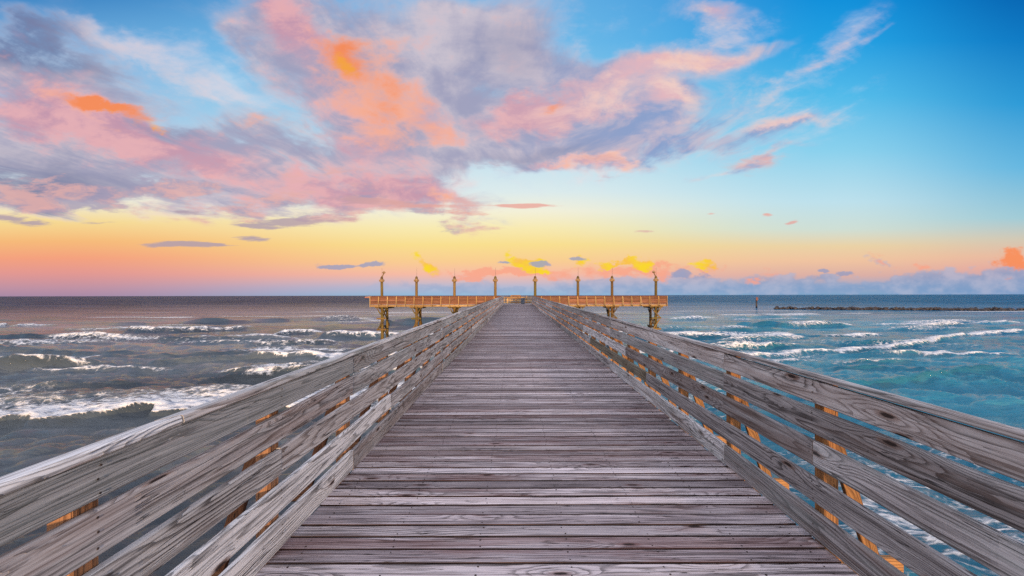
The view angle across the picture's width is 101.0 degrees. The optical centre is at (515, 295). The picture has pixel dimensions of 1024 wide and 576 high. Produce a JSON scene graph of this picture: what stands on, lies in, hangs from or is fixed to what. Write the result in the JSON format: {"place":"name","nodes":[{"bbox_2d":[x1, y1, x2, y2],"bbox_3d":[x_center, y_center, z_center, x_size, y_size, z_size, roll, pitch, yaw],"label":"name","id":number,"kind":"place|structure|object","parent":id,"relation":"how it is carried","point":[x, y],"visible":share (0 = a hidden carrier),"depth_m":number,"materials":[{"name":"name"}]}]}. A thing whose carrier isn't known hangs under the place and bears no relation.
{"place":"outdoors","nodes":[
{"label":"outdoors","id":0,"kind":"place"},
{"bbox_2d":[0,294,1023,575],"bbox_3d":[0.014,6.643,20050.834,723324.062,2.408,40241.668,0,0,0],"label":"sea","id":1,"kind":"structure","parent":0,"point":[76,372],"depth_m":49.01,"materials":[{"name":"liquid"}]},
{"bbox_2d":[375,271,393,339],"bbox_3d":[-17.445,2.486,57.100,1.700,12.100,5.200,0,0,0],"label":"pier piling","id":2,"kind":"object","parent":1,"relation":"in","point":[382,314],"visible":0.77,"depth_m":54.95,"materials":[{"name":"brown wood"}]},
{"bbox_2d":[409,276,425,343],"bbox_3d":[-12.945,2.477,57.100,1.700,12.100,5.200,0,0,0],"label":"pier piling","id":3,"kind":"object","parent":1,"relation":"in","point":[418,310],"visible":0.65,"depth_m":54.93,"materials":[{"name":"brown wood"}]},
{"bbox_2d":[370,304,666,306],"bbox_3d":[0.353,1.334,57.125,38.500,0.304,4.860,0,0,0],"label":"pier head","id":4,"kind":"object","parent":3,"relation":"on","point":[424,305],"visible":0.4,"depth_m":54.70},
{"bbox_2d":[370,296,500,306],"bbox_3d":[-10.276,0.802,54.351,17.245,1.402,0.695,0,0,0],"label":"platform railing","id":5,"kind":"object","parent":4,"relation":"attached to","point":[458,300],"visible":0.86,"depth_m":54.65,"materials":[{"name":"red wood"}]},
{"bbox_2d":[507,295,524,303],"bbox_3d":[0.011,0.575,57.200,2.420,1.212,0.750,0,0,0],"label":"cleaning table","id":6,"kind":"object","parent":4,"relation":"on","point":[515,296],"visible":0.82,"depth_m":56.85,"materials":[{"name":"yellow wood"}]},
{"bbox_2d":[383,296,653,303],"bbox_3d":[0.352,0.780,59.560,38.300,1.402,0.157,0,0,0],"label":"platform railing","id":7,"kind":"object","parent":4,"relation":"attached to","point":[518,300],"visible":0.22,"depth_m":59.49,"materials":[{"name":"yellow wood"}]},
{"bbox_2d":[535,296,667,306],"bbox_3d":[10.872,0.758,54.352,17.460,1.402,0.695,0,0,0],"label":"platform railing","id":8,"kind":"object","parent":4,"relation":"attached to","point":[577,300],"visible":0.9,"depth_m":54.65,"materials":[{"name":"red wood"}]},
{"bbox_2d":[448,276,460,328],"bbox_3d":[-7.995,2.466,57.100,1.700,12.100,5.200,0,0,0],"label":"pier piling","id":9,"kind":"object","parent":1,"relation":"in","point":[454,281],"visible":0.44,"depth_m":54.92,"materials":[{"name":"brown wood"}]},
{"bbox_2d":[493,268,497,295],"bbox_3d":[-2.665,2.455,57.100,1.700,12.100,5.200,0,0,0],"label":"lamp post","id":10,"kind":"object","parent":1,"relation":"in","point":[495,279],"visible":0.3,"depth_m":54.95,"materials":[{"name":"brown wood"}]},
{"bbox_2d":[533,276,537,295],"bbox_3d":[2.525,2.445,57.100,1.700,12.100,5.200,0,0,0],"label":"lamp post","id":11,"kind":"object","parent":1,"relation":"in","point":[535,279],"visible":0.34,"depth_m":54.93,"materials":[{"name":"brown wood"}]},
{"bbox_2d":[572,276,584,334],"bbox_3d":[8.105,2.433,57.100,1.700,12.100,5.200,0,0,0],"label":"pier piling","id":12,"kind":"object","parent":1,"relation":"in","point":[577,280],"visible":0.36,"depth_m":54.92,"materials":[{"name":"brown wood"}]},
{"bbox_2d":[603,276,618,345],"bbox_3d":[12.555,2.424,57.100,1.700,12.100,5.200,0,0,0],"label":"pier piling","id":13,"kind":"object","parent":1,"relation":"in","point":[612,308],"visible":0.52,"depth_m":54.91,"materials":[{"name":"brown wood"}]},
{"bbox_2d":[643,271,662,329],"bbox_3d":[18.255,2.412,57.100,1.700,12.100,5.200,0,0,0],"label":"pier piling","id":14,"kind":"object","parent":1,"relation":"in","point":[653,321],"visible":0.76,"depth_m":54.93,"materials":[{"name":"brown wood"}]},
{"bbox_2d":[774,306,1023,310],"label":"rock breakwater","id":15,"kind":"object","parent":1,"relation":"in","point":[911,308],"visible":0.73,"depth_m":185.05,"materials":[{"name":"grey stone"}]},
{"bbox_3d":[0.253,5.040,32.480,4.035,6.719,0.323,0,0,0],"label":"walkway piling","id":16,"kind":"object","parent":1,"relation":"in","visible":0},
{"bbox_2d":[255,304,858,575],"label":"boardwalk","id":17,"kind":"structure","parent":16,"relation":"on","point":[523,440],"depth_m":3.56,"materials":[{"name":"grey wood"}]},
{"bbox_2d":[0,296,503,575],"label":"walkway railing","id":18,"kind":"object","parent":17,"relation":"attached to","point":[59,496],"visible":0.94,"depth_m":2.22,"materials":[{"name":"grey wood"}]},
{"bbox_2d":[531,296,1023,575],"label":"walkway railing","id":19,"kind":"object","parent":17,"relation":"attached to","point":[823,453],"visible":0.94,"depth_m":2.64,"materials":[{"name":"grey wood"}]},
{"bbox_2d":[0,0,1023,295],"label":"sky","id":20,"kind":"structure","parent":0,"point":[148,147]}
]}

